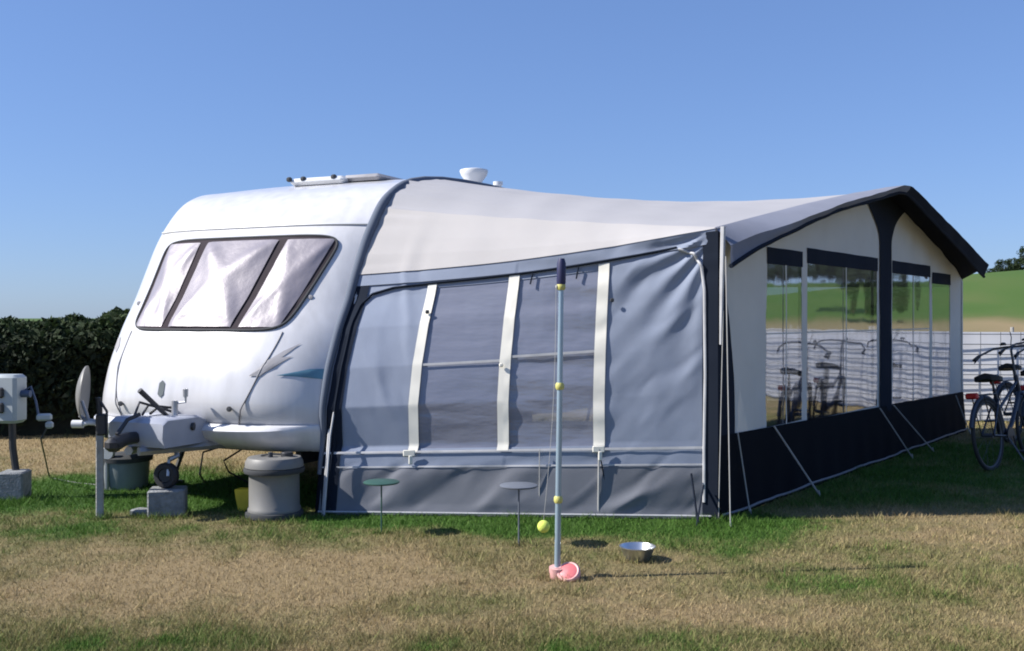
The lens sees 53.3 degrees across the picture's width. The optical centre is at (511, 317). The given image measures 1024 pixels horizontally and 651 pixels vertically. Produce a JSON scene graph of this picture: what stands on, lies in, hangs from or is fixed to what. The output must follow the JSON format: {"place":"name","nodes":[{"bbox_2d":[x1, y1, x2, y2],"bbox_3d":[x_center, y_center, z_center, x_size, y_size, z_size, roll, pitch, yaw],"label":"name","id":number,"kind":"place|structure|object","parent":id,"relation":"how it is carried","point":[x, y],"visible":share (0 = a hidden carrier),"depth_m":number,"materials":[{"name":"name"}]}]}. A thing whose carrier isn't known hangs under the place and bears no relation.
{"place":"outdoors","nodes":[
{"label":"outdoors","id":0,"kind":"place"},
{"bbox_2d":[0,270,1023,650],"bbox_3d":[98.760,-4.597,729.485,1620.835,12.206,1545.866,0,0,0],"label":"ground","id":1,"kind":"structure","parent":0,"point":[992,300],"depth_m":6.18,"materials":[{"name":"plant"}]},
{"bbox_2d":[0,469,31,499],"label":"concrete block","id":2,"kind":"object","parent":1,"relation":"on","point":[16,483],"depth_m":8.31,"materials":[{"name":"grey concrete"}]},
{"bbox_2d":[0,306,129,435],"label":"hedge","id":3,"kind":"object","parent":1,"relation":"on","point":[51,358],"visible":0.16,"depth_m":12.92,"materials":[{"name":"green plant"}]},
{"bbox_2d":[96,435,103,517],"bbox_3d":[-3.083,1.130,7.634,0.055,0.780,0.055,0,0,-20],"label":"timber post","id":4,"kind":"object","parent":1,"relation":"on","point":[99,475],"visible":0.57,"depth_m":7.61,"materials":[{"name":"grey wood"}]},
{"bbox_2d":[71,366,107,437],"bbox_3d":[-3.199,0.631,7.645,0.334,0.540,0.245,0,0,41],"label":"satellite dish","id":5,"kind":"object","parent":4,"relation":"attached to","point":[82,397],"visible":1,"depth_m":7.62,"materials":[{"name":"grey plastic"}]},
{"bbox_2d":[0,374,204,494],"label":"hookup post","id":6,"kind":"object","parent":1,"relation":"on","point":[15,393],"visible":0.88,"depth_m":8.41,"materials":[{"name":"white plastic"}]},
{"bbox_2d":[104,448,152,490],"bbox_3d":[-3.407,1.307,9.015,0.452,0.385,0.452,0,0,0],"label":"waste bucket","id":7,"kind":"object","parent":1,"relation":"on","point":[122,469],"visible":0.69,"depth_m":8.84,"materials":[{"name":"green plastic"}]},
{"bbox_2d":[130,507,146,515],"bbox_3d":[-2.797,1.475,7.733,0.160,0.050,0.120,0,0,20],"label":"concrete block","id":8,"kind":"object","parent":1,"relation":"on","point":[139,509],"depth_m":7.69,"materials":[{"name":"grey concrete"}]},
{"bbox_2d":[147,485,187,517],"bbox_3d":[-2.614,1.397,7.750,0.270,0.205,0.230,0,0,-12],"label":"concrete block","id":9,"kind":"object","parent":1,"relation":"on","point":[173,500],"depth_m":7.64,"materials":[{"name":"grey concrete"}]},
{"bbox_2d":[235,488,248,510],"bbox_3d":[-2.054,1.415,7.931,0.180,0.170,0.090,0,0,0],"label":"plastic jug","id":10,"kind":"object","parent":1,"relation":"on","point":[242,497],"visible":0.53,"depth_m":7.89,"materials":[{"name":"yellow plastic"}]},
{"bbox_2d":[243,451,304,520],"bbox_3d":[-1.788,1.250,7.675,0.456,0.490,0.456,0,0,0],"label":"water barrel","id":11,"kind":"object","parent":1,"relation":"on","point":[274,485],"visible":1,"depth_m":7.51,"materials":[{"name":"grey plastic"}]},
{"bbox_2d":[94,168,595,487],"bbox_3d":[-1.345,-0.059,10.779,2.382,3.118,7.470,0,0,25],"label":"caravan","id":12,"kind":"object","parent":1,"relation":"on","point":[225,336],"visible":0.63,"depth_m":8.23,"materials":[{"name":"white paint"}]},
{"bbox_2d":[135,234,338,331],"bbox_3d":[-2.312,-0.289,8.537,1.782,0.803,1.088,0,0,0],"label":"front window","id":13,"kind":"structure","parent":12,"relation":"in","point":[243,283],"depth_m":8.37,"materials":[{"name":"white glass"}]},
{"bbox_2d":[315,176,988,524],"bbox_3d":[1.831,0.095,10.917,4.221,2.932,9.075,0,0,38],"label":"caravan awning","id":14,"kind":"object","parent":12,"relation":"attached to","point":[727,358],"visible":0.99,"depth_m":7.89,"materials":[{"name":"grey fabric"}]},
{"bbox_2d":[418,281,508,448],"bbox_3d":[-0.368,0.360,7.864,0.675,1.287,0.271,0,0,12],"label":"side window","id":15,"kind":"structure","parent":14,"relation":"in","point":[458,390],"depth_m":7.82,"materials":[{"name":"grey fabric"}]},
{"bbox_2d":[508,270,597,446],"bbox_3d":[0.319,0.311,7.791,0.700,1.346,0.178,0,0,7],"label":"side window","id":16,"kind":"structure","parent":14,"relation":"in","point":[531,406],"depth_m":7.75,"materials":[{"name":"grey fabric"}]},
{"bbox_2d":[766,247,802,426],"bbox_3d":[2.311,0.166,8.620,0.019,1.481,0.794,0,0,37],"label":"front window","id":17,"kind":"structure","parent":14,"relation":"in","point":[784,266],"depth_m":8.60,"materials":[{"name":"clear plastic"}]},
{"bbox_2d":[807,248,877,419],"bbox_3d":[3.209,0.155,9.816,0.021,1.540,2.004,0,0,37],"label":"front window","id":18,"kind":"structure","parent":14,"relation":"in","point":[842,287],"depth_m":9.73,"materials":[{"name":"clear plastic"}]},
{"bbox_2d":[892,260,930,404],"bbox_3d":[4.552,0.175,11.608,0.020,1.580,1.524,0,0,37],"label":"front window","id":19,"kind":"structure","parent":14,"relation":"in","point":[910,281],"depth_m":11.58,"materials":[{"name":"clear plastic"}]},
{"bbox_2d":[932,272,950,396],"bbox_3d":[5.320,0.215,12.633,0.020,1.520,0.844,0,0,37],"label":"front window","id":20,"kind":"structure","parent":14,"relation":"in","point":[941,282],"depth_m":12.61,"materials":[{"name":"clear plastic"}]},
{"bbox_2d":[363,478,399,531],"bbox_3d":[-0.903,1.342,7.063,0.250,0.416,0.250,0,0,0],"label":"spike table","id":21,"kind":"object","parent":1,"relation":"on","point":[380,482],"visible":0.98,"depth_m":7.05,"materials":[{"name":"green plastic"}]},
{"bbox_2d":[500,482,537,545],"bbox_3d":[0.045,1.323,6.694,0.250,0.453,0.250,0,0,0],"label":"spike table","id":22,"kind":"object","parent":1,"relation":"on","point":[518,486],"visible":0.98,"depth_m":6.69,"materials":[{"name":"grey plastic"}]},
{"bbox_2d":[549,258,580,581],"bbox_3d":[0.301,0.594,5.854,0.186,1.868,0.125,0,0,16],"label":"tether pole","id":23,"kind":"object","parent":1,"relation":"on","point":[572,569],"visible":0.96,"depth_m":5.87,"materials":[{"name":"grey metal"}]},
{"bbox_2d":[537,285,557,532],"bbox_3d":[0.216,0.529,5.900,0.140,1.432,0.075,0,0,0],"label":"tethered ball","id":24,"kind":"object","parent":23,"relation":"hanging from","point":[543,525],"visible":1,"depth_m":5.88,"materials":[{"name":"fabric"}]},
{"bbox_2d":[619,542,655,561],"bbox_3d":[0.776,1.457,6.317,0.226,0.086,0.226,0,0,0],"label":"metal bowl","id":25,"kind":"object","parent":1,"relation":"on","point":[641,551],"visible":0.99,"depth_m":6.26,"materials":[{"name":"silver metal"}]},
{"bbox_2d":[963,327,1023,420],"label":"windbreak fence","id":26,"kind":"object","parent":1,"relation":"on","point":[975,344],"visible":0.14,"depth_m":14.66,"materials":[{"name":"fabric"}]},
{"bbox_2d":[965,332,1023,470],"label":"bicycle","id":27,"kind":"object","parent":1,"relation":"on","point":[995,406],"visible":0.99,"depth_m":10.23,"materials":[{"name":"metal"}]},
{"bbox_2d":[993,259,1013,271],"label":"hill tree","id":28,"kind":"object","parent":1,"relation":"on","point":[999,262],"visible":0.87,"depth_m":257.38,"materials":[{"name":"green plant"}]},
{"bbox_2d":[990,338,1023,442],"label":"bicycle","id":29,"kind":"object","parent":1,"relation":"on","point":[1003,385],"visible":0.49,"depth_m":12.33,"materials":[{"name":"metal"}]},
{"bbox_2d":[1004,258,1023,270],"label":"hill tree","id":30,"kind":"object","parent":1,"relation":"on","point":[1015,265],"visible":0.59,"depth_m":260.21,"materials":[{"name":"green plant"}]},
{"bbox_2d":[1014,349,1023,420],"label":"bicycle","id":31,"kind":"object","parent":1,"relation":"on","point":[1021,374],"visible":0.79,"depth_m":11.00,"materials":[{"name":"metal"}]},
{"bbox_2d":[1016,246,1023,265],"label":"hill tree","id":32,"kind":"object","parent":1,"relation":"on","point":[1021,255],"visible":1,"depth_m":255.88,"materials":[{"name":"green plant"}]},
{"bbox_2d":[0,0,1023,317],"label":"sky","id":33,"kind":"structure","parent":0,"point":[116,116],"materials":[{"name":"blue"}]}
]}

